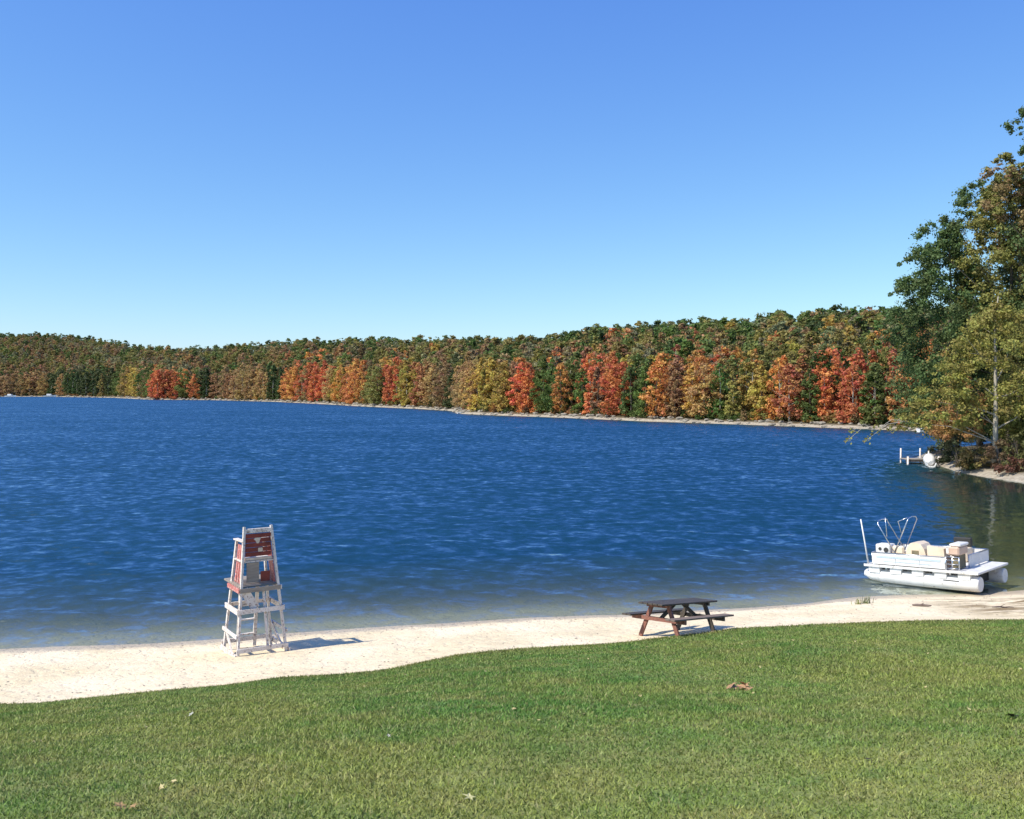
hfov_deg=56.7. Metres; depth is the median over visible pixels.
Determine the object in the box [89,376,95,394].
broadleaf tree
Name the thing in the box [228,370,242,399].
broadleaf tree
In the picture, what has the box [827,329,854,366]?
broadleaf tree
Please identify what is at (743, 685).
leaf clump
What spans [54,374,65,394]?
broadleaf tree
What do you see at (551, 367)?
broadleaf tree
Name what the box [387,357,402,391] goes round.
broadleaf tree
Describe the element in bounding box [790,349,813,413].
broadleaf tree
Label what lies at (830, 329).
broadleaf tree
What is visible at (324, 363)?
broadleaf tree
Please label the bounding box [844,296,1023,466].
maple tree
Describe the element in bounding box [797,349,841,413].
broadleaf tree
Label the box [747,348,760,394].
broadleaf tree
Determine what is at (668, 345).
broadleaf tree
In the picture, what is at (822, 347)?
broadleaf tree
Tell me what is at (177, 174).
sky
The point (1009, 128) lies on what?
poplar tree
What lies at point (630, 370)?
broadleaf tree
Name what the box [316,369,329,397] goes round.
broadleaf tree
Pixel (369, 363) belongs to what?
broadleaf tree
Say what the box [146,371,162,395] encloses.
broadleaf tree
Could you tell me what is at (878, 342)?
broadleaf tree
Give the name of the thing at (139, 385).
broadleaf tree
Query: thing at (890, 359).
broadleaf tree
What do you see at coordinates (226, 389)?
broadleaf tree
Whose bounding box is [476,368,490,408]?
broadleaf tree
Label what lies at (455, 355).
broadleaf tree
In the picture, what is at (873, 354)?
broadleaf tree
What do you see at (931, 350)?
broadleaf tree
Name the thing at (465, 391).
broadleaf tree
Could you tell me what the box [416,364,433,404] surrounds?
broadleaf tree
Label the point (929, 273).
oak tree
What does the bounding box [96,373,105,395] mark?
broadleaf tree
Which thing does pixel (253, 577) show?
lifeguard chair
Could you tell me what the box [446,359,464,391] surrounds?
broadleaf tree
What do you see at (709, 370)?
broadleaf tree
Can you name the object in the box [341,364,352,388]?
broadleaf tree
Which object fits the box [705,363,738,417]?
broadleaf tree
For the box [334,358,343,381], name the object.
broadleaf tree
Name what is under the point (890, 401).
broadleaf tree
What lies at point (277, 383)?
broadleaf tree
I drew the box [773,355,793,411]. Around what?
broadleaf tree
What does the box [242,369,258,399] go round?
broadleaf tree
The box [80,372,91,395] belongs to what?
broadleaf tree
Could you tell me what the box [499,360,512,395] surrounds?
broadleaf tree
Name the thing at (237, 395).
broadleaf tree
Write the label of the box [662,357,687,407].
broadleaf tree
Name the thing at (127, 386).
broadleaf tree
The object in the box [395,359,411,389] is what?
broadleaf tree
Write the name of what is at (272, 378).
broadleaf tree
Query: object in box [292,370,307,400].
broadleaf tree
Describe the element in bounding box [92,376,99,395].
broadleaf tree
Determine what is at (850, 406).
broadleaf tree
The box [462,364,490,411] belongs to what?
broadleaf tree
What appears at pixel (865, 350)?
broadleaf tree
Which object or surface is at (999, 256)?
oak tree
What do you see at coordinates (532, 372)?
broadleaf tree
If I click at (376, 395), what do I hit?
broadleaf tree
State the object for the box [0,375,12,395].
broadleaf tree
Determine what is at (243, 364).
broadleaf tree
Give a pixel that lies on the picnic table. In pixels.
(670, 605)
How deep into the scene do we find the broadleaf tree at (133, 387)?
592.94 m
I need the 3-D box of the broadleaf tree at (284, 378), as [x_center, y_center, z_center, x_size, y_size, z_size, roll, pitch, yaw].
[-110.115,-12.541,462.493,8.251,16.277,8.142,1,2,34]
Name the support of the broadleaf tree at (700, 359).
on the terrain at (990, 472)
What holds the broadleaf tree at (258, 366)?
on the terrain at (990, 472)
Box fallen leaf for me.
[463,793,474,799]
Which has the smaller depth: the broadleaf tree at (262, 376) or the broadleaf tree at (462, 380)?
the broadleaf tree at (462, 380)
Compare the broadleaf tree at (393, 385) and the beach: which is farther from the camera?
the broadleaf tree at (393, 385)
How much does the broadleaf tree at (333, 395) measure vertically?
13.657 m
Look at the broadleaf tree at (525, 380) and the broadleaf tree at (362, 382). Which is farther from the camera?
the broadleaf tree at (362, 382)
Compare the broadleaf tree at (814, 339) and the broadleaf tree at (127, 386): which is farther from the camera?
the broadleaf tree at (127, 386)
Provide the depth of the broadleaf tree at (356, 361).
389.34 m
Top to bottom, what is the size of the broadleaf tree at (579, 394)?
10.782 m
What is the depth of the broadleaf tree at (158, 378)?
546.77 m
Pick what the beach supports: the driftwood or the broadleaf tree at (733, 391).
the driftwood
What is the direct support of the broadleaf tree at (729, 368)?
on the terrain at (990, 472)
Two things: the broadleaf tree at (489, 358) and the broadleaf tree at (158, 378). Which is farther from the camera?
the broadleaf tree at (158, 378)
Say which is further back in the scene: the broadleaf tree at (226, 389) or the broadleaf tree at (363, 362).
the broadleaf tree at (226, 389)
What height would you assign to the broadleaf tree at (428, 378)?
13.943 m
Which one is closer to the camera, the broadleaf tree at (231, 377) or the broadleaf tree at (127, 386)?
the broadleaf tree at (231, 377)
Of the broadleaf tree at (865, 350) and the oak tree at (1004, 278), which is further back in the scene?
the broadleaf tree at (865, 350)
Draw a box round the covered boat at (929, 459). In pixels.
[923,453,935,466]
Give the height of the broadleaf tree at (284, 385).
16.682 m
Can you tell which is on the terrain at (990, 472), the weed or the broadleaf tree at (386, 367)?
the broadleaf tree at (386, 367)
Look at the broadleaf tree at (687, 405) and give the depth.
192.13 m
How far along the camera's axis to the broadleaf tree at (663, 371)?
205.03 m
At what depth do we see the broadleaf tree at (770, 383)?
177.88 m
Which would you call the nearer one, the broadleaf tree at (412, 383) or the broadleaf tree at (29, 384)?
the broadleaf tree at (412, 383)
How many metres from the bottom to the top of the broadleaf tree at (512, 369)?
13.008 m
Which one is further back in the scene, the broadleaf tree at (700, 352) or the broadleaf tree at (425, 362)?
the broadleaf tree at (425, 362)
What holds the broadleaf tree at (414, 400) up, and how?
on the terrain at (990, 472)
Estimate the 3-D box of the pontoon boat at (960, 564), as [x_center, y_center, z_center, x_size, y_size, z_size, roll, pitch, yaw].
[15.134,4.986,34.113,2.830,2.453,4.116,-1,-1,-44]
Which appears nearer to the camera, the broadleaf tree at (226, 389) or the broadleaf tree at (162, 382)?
the broadleaf tree at (226, 389)
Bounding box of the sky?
[0,0,1023,349]
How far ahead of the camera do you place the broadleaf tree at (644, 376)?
199.67 m
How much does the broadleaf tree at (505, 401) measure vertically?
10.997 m
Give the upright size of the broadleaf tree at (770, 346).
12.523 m
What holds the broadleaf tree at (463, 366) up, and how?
on the terrain at (990, 472)
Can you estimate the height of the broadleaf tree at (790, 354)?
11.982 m
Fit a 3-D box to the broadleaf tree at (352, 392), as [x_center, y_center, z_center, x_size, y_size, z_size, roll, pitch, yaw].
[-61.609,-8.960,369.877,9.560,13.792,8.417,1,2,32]
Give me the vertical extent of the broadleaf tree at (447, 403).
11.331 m
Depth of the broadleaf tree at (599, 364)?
221.78 m
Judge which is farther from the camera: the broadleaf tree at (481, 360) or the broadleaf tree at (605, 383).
the broadleaf tree at (481, 360)
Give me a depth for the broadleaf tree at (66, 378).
709.22 m
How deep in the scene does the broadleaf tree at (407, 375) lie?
323.35 m
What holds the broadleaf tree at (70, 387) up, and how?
on the terrain at (990, 472)
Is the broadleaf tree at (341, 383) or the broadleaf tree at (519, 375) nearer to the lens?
the broadleaf tree at (519, 375)
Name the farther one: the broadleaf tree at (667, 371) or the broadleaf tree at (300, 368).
the broadleaf tree at (300, 368)
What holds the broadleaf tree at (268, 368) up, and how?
on the terrain at (990, 472)
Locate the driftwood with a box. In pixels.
[912,603,931,606]
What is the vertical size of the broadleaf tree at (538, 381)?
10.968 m
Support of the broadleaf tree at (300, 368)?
on the terrain at (990, 472)
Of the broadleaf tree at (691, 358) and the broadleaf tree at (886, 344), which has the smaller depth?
the broadleaf tree at (886, 344)
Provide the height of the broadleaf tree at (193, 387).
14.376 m
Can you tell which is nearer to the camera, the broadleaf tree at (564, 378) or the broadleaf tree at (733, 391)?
the broadleaf tree at (733, 391)
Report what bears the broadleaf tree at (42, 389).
on the terrain at (990, 472)
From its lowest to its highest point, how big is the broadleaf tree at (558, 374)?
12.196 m
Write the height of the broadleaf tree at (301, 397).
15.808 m
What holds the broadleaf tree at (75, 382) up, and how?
on the terrain at (990, 472)
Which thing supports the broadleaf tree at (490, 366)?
on the terrain at (990, 472)
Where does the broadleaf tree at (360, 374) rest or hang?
on the terrain at (990, 472)
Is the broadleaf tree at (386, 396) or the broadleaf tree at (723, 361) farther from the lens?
the broadleaf tree at (386, 396)
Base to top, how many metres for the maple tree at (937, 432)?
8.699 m
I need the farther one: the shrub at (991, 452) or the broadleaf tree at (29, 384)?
the broadleaf tree at (29, 384)
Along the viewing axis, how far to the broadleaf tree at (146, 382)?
561.37 m
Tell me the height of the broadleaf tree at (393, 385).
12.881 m
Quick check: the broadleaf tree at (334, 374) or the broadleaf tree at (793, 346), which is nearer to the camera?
the broadleaf tree at (793, 346)
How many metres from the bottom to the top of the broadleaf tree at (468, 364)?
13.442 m
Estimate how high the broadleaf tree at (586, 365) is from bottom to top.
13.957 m
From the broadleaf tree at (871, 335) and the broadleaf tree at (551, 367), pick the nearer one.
the broadleaf tree at (871, 335)
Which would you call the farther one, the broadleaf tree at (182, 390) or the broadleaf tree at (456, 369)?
the broadleaf tree at (182, 390)
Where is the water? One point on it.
(126, 509)
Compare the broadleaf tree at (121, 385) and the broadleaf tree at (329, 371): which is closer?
the broadleaf tree at (329, 371)
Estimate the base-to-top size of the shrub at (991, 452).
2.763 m
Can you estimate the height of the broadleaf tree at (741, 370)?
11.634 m
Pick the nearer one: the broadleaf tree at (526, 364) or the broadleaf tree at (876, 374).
the broadleaf tree at (876, 374)
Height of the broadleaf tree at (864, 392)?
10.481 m
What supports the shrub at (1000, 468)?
on the terrain at (990, 472)
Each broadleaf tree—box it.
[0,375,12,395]
[11,374,28,395]
[23,377,35,394]
[35,374,48,394]
[46,374,54,394]
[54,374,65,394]
[61,372,71,392]
[67,373,77,395]
[71,372,80,393]
[75,375,86,394]
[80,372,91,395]
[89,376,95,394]
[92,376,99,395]
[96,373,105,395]
[103,373,111,393]
[108,373,117,394]
[113,370,126,393]
[115,370,129,393]
[115,372,126,395]
[124,375,131,394]
[125,373,133,394]
[131,371,139,396]
[133,370,144,395]
[136,372,154,394]
[138,369,147,393]
[140,372,151,396]
[144,371,153,395]
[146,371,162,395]
[147,369,166,398]
[159,372,171,398]
[166,374,181,398]
[174,370,192,397]
[186,374,201,397]
[199,371,211,397]
[208,373,220,396]
[215,367,230,398]
[222,373,234,397]
[228,370,237,395]
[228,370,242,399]
[232,363,251,389]
[232,371,247,399]
[236,364,254,387]
[240,370,252,398]
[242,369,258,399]
[250,363,265,390]
[251,369,267,398]
[252,372,271,397]
[254,361,270,395]
[260,365,271,392]
[261,372,273,399]
[266,371,277,399]
[268,364,280,396]
[274,369,285,398]
[277,368,289,398]
[280,366,299,397]
[283,370,294,399]
[286,366,303,400]
[292,360,301,384]
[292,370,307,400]
[295,368,308,399]
[298,360,306,386]
[300,362,313,391]
[301,367,317,398]
[305,368,323,401]
[308,370,317,397]
[314,368,327,400]
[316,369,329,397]
[318,360,327,386]
[320,367,337,400]
[326,371,339,399]
[327,370,349,401]
[328,369,335,397]
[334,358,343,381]
[335,367,350,401]
[339,373,351,401]
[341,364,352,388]
[341,375,354,399]
[343,358,362,381]
[344,369,362,403]
[353,371,366,400]
[355,360,366,387]
[357,371,370,402]
[358,360,373,386]
[360,369,371,403]
[363,366,385,403]
[363,372,385,401]
[365,358,380,385]
[380,364,392,394]
[382,369,390,397]
[382,371,394,404]
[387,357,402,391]
[388,369,402,401]
[392,369,412,403]
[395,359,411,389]
[396,365,412,405]
[402,361,416,393]
[407,369,419,402]
[409,364,428,405]
[411,362,429,385]
[416,360,429,399]
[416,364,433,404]
[416,364,442,404]
[427,364,443,405]
[429,363,458,407]
[432,372,446,403]
[442,372,456,407]
[445,353,462,381]
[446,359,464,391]
[447,371,462,406]
[448,365,459,403]
[452,363,467,402]
[454,371,464,406]
[458,360,475,393]
[458,365,476,404]
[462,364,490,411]
[463,351,471,363]
[463,365,484,397]
[464,371,480,403]
[476,357,485,377]
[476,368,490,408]
[480,371,501,408]
[481,357,497,389]
[482,359,498,398]
[486,361,501,397]
[487,362,518,408]
[489,370,514,411]
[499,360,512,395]
[503,361,520,391]
[505,362,535,411]
[515,369,539,412]
[517,362,538,393]
[519,366,540,406]
[528,354,551,401]
[529,369,555,411]
[539,366,571,413]
[546,359,559,396]
[550,363,573,412]
[551,362,573,400]
[563,364,579,405]
[571,368,593,410]
[574,353,604,404]
[578,367,595,413]
[588,367,605,412]
[593,362,608,402]
[594,351,621,407]
[597,358,632,415]
[609,361,636,412]
[618,366,640,413]
[625,353,647,399]
[625,358,657,406]
[632,360,660,416]
[637,364,671,416]
[647,361,670,403]
[659,360,679,408]
[661,342,674,364]
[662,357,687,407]
[663,369,685,416]
[667,344,687,387]
[679,350,713,405]
[679,365,702,417]
[680,355,714,404]
[684,363,723,417]
[695,349,703,383]
[700,357,715,404]
[705,357,732,408]
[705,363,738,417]
[706,354,725,382]
[707,347,724,389]
[711,362,737,409]
[723,370,742,415]
[732,358,758,413]
[736,349,761,412]
[745,365,775,419]
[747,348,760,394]
[748,360,771,410]
[757,341,780,377]
[757,352,776,395]
[759,357,797,419]
[768,343,793,380]
[769,363,808,421]
[771,357,783,404]
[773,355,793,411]
[774,350,801,394]
[787,341,806,373]
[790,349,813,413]
[791,368,823,421]
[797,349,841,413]
[803,331,824,361]
[807,346,855,414]
[809,348,817,360]
[813,326,847,354]
[816,367,838,420]
[819,344,841,386]
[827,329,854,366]
[828,353,848,409]
[832,333,849,366]
[833,364,872,422]
[838,347,868,411]
[849,349,878,404]
[858,350,886,413]
[858,367,887,421]
[859,339,876,366]
[859,362,890,425]
[866,332,882,352]
[867,328,898,364]
[870,340,882,358]
[871,346,892,399]
[878,340,890,374]
[882,348,899,414]
[885,364,911,424]
[888,324,901,346]
[902,354,919,412]
[904,345,934,379]
[925,344,945,375]
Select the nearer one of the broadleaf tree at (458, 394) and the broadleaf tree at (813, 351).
the broadleaf tree at (813, 351)
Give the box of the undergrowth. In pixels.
[0,392,956,425]
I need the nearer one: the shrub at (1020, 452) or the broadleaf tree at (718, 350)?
the shrub at (1020, 452)
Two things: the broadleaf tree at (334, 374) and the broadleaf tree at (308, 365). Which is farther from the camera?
the broadleaf tree at (308, 365)
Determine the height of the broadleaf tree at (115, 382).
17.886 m
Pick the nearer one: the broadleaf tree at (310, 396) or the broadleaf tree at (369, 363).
the broadleaf tree at (369, 363)
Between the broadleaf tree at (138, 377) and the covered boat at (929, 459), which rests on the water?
the covered boat at (929, 459)
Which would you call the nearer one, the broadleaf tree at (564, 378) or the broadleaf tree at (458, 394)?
the broadleaf tree at (564, 378)
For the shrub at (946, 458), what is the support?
on the terrain at (990, 472)
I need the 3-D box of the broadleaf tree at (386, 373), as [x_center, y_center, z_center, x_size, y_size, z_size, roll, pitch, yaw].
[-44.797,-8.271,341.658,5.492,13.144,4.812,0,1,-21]
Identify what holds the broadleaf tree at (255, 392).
on the terrain at (990, 472)
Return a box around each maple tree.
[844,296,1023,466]
[917,372,989,465]
[928,163,1023,450]
[982,308,1023,444]
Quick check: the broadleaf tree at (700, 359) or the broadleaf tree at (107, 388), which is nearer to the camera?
the broadleaf tree at (700, 359)
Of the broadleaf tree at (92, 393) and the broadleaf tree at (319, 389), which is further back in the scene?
the broadleaf tree at (92, 393)
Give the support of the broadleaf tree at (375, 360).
on the terrain at (990, 472)
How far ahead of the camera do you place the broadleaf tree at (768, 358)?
201.97 m
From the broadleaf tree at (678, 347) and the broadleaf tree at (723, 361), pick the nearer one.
the broadleaf tree at (723, 361)
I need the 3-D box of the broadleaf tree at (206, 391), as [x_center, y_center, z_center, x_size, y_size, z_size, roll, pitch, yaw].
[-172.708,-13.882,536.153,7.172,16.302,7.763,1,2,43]
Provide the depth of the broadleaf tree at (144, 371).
579.37 m
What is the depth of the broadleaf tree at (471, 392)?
257.06 m
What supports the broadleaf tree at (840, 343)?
on the terrain at (990, 472)
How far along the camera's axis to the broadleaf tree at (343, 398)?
378.37 m
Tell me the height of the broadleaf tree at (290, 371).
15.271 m
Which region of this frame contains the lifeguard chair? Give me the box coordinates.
[220,525,289,656]
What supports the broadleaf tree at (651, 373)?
on the terrain at (990, 472)
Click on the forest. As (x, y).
(734, 340)
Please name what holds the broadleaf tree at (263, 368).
on the terrain at (990, 472)
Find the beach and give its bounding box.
[0,571,1023,703]
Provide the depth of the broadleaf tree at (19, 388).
732.21 m
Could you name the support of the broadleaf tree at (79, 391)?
on the terrain at (990, 472)
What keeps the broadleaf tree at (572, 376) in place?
on the terrain at (990, 472)
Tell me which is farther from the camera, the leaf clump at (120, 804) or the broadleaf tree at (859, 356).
the broadleaf tree at (859, 356)
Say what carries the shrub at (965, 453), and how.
on the terrain at (990, 472)
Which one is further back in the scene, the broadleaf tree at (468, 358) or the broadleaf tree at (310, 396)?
the broadleaf tree at (310, 396)
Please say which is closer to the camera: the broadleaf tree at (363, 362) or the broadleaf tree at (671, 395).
the broadleaf tree at (671, 395)
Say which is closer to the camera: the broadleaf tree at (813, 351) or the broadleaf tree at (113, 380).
the broadleaf tree at (813, 351)
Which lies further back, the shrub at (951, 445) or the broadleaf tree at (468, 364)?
the broadleaf tree at (468, 364)
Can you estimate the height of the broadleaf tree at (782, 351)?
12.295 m
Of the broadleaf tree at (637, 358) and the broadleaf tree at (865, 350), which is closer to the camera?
the broadleaf tree at (865, 350)
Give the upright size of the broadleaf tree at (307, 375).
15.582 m
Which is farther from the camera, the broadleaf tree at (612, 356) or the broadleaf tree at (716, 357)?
the broadleaf tree at (612, 356)
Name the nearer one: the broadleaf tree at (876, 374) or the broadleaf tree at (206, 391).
the broadleaf tree at (876, 374)
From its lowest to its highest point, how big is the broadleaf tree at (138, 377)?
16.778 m
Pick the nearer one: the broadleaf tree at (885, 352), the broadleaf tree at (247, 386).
the broadleaf tree at (885, 352)
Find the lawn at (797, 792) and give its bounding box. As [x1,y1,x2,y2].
[0,622,1023,818]
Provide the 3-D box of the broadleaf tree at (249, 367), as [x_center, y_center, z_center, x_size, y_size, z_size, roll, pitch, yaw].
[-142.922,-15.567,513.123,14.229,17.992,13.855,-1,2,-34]
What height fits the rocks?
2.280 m
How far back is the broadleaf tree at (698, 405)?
189.51 m
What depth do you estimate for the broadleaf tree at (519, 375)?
236.33 m
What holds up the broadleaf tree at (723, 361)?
on the terrain at (990, 472)
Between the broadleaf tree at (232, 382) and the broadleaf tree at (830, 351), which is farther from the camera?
the broadleaf tree at (232, 382)
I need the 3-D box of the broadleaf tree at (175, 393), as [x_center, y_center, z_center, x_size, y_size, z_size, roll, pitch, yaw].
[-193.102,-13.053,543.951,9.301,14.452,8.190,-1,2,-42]
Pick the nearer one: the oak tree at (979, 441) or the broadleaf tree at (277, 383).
the oak tree at (979, 441)
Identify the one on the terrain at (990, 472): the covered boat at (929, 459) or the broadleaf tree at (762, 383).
the broadleaf tree at (762, 383)
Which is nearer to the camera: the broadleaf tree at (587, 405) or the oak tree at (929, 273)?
the oak tree at (929, 273)
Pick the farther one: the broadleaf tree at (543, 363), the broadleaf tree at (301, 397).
the broadleaf tree at (301, 397)
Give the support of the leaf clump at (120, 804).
on the lawn at (797, 792)
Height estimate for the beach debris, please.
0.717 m
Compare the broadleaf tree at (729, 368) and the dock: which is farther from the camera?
the broadleaf tree at (729, 368)
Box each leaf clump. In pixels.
[114,802,138,809]
[726,681,752,689]
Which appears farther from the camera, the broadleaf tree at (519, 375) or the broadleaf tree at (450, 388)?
the broadleaf tree at (450, 388)
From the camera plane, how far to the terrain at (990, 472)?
181.14 m
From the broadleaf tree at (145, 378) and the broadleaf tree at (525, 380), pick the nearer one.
the broadleaf tree at (525, 380)
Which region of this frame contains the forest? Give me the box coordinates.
[0,302,1013,399]
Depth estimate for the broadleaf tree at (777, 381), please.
190.47 m
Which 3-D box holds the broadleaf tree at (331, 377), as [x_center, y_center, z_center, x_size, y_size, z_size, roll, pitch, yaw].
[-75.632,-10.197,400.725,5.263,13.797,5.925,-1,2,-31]
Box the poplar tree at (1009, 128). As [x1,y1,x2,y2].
[940,105,1023,362]
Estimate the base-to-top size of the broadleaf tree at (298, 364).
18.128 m
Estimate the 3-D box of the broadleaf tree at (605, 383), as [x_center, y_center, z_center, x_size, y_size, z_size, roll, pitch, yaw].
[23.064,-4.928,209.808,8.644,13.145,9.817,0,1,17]
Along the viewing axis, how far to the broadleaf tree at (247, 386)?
498.82 m
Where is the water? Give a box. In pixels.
[0,397,1023,623]
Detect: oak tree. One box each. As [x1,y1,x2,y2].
[877,174,1020,455]
[924,303,1022,445]
[926,152,1023,454]
[940,253,1023,448]
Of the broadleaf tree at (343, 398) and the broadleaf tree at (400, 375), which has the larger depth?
the broadleaf tree at (343, 398)
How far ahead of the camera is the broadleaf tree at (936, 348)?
159.56 m
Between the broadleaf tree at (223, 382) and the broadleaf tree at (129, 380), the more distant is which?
the broadleaf tree at (129, 380)
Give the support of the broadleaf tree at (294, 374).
on the terrain at (990, 472)
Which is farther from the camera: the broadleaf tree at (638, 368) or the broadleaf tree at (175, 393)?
the broadleaf tree at (175, 393)
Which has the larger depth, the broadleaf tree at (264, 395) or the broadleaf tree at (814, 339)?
the broadleaf tree at (264, 395)
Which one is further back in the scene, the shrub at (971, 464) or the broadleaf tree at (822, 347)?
the broadleaf tree at (822, 347)
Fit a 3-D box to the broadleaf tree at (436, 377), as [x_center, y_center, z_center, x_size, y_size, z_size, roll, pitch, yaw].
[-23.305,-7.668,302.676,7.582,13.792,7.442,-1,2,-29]
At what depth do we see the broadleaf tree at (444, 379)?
294.04 m
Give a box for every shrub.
[925,439,959,464]
[937,433,977,462]
[953,431,990,472]
[958,457,980,469]
[983,436,1019,467]
[991,454,1023,473]
[999,427,1023,469]
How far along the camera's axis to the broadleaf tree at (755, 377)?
185.54 m
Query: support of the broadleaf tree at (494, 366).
on the terrain at (990, 472)
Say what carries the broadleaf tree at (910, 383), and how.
on the terrain at (990, 472)
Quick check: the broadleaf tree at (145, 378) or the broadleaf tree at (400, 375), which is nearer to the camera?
the broadleaf tree at (400, 375)
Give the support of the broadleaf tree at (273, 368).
on the terrain at (990, 472)
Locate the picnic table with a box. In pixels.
[622,598,733,635]
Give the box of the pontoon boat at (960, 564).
[860,516,1007,591]
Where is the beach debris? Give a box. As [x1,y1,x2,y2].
[1,596,989,697]
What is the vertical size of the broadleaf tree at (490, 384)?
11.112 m
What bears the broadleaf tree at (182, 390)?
on the terrain at (990, 472)
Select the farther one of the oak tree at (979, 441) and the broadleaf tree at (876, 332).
the broadleaf tree at (876, 332)
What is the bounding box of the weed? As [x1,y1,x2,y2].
[861,595,873,603]
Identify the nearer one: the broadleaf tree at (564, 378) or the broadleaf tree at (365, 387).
the broadleaf tree at (564, 378)
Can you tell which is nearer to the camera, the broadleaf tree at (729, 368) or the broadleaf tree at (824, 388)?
the broadleaf tree at (824, 388)
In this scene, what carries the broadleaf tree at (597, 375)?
on the terrain at (990, 472)
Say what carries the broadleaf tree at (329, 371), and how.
on the terrain at (990, 472)
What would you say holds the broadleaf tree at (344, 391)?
on the terrain at (990, 472)
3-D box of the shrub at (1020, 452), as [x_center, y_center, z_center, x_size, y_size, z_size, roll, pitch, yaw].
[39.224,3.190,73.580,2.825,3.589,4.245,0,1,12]
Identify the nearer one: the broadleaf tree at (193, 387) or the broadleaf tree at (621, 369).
the broadleaf tree at (621, 369)
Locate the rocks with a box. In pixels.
[0,395,924,429]
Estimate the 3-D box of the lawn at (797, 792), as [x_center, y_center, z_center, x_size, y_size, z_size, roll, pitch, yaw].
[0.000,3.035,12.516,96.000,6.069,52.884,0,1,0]
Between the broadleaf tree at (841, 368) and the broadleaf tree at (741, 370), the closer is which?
the broadleaf tree at (841, 368)
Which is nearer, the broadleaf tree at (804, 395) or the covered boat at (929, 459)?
the covered boat at (929, 459)
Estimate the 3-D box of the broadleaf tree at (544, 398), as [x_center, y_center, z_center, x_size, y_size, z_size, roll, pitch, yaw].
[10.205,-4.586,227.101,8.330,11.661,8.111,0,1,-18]
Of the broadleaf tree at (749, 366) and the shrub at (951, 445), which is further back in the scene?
the broadleaf tree at (749, 366)
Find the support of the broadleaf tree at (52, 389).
on the terrain at (990, 472)
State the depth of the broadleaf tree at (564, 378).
224.00 m
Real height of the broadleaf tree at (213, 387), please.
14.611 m
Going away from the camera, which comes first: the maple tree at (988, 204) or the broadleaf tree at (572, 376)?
the maple tree at (988, 204)
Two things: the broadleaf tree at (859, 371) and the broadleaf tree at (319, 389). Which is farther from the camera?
the broadleaf tree at (319, 389)
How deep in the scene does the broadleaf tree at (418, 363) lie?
329.41 m
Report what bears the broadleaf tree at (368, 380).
on the terrain at (990, 472)
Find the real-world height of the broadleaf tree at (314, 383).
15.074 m
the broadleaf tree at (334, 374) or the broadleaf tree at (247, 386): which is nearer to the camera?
the broadleaf tree at (334, 374)
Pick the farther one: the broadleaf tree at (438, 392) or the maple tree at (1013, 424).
the broadleaf tree at (438, 392)
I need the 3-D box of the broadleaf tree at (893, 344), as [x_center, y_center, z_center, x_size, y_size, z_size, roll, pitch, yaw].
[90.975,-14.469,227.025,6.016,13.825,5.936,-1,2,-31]
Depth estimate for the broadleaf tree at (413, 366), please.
333.34 m
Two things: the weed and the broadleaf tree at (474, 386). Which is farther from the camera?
the broadleaf tree at (474, 386)
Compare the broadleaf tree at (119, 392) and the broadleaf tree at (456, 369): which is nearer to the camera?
the broadleaf tree at (456, 369)
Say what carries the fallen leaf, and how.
on the lawn at (797, 792)
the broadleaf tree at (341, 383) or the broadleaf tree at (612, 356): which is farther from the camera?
the broadleaf tree at (341, 383)
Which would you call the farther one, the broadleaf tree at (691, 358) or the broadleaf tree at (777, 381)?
the broadleaf tree at (691, 358)
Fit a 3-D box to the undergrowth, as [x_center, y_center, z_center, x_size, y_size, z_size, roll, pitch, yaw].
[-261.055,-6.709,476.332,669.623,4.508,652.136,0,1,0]
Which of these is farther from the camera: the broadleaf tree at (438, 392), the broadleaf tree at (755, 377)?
the broadleaf tree at (438, 392)
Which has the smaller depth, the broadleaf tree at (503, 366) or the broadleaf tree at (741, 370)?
the broadleaf tree at (741, 370)
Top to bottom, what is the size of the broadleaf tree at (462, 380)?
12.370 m
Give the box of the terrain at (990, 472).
[0,355,1023,481]
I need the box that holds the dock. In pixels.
[900,448,942,463]
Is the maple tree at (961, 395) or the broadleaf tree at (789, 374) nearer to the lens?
the maple tree at (961, 395)

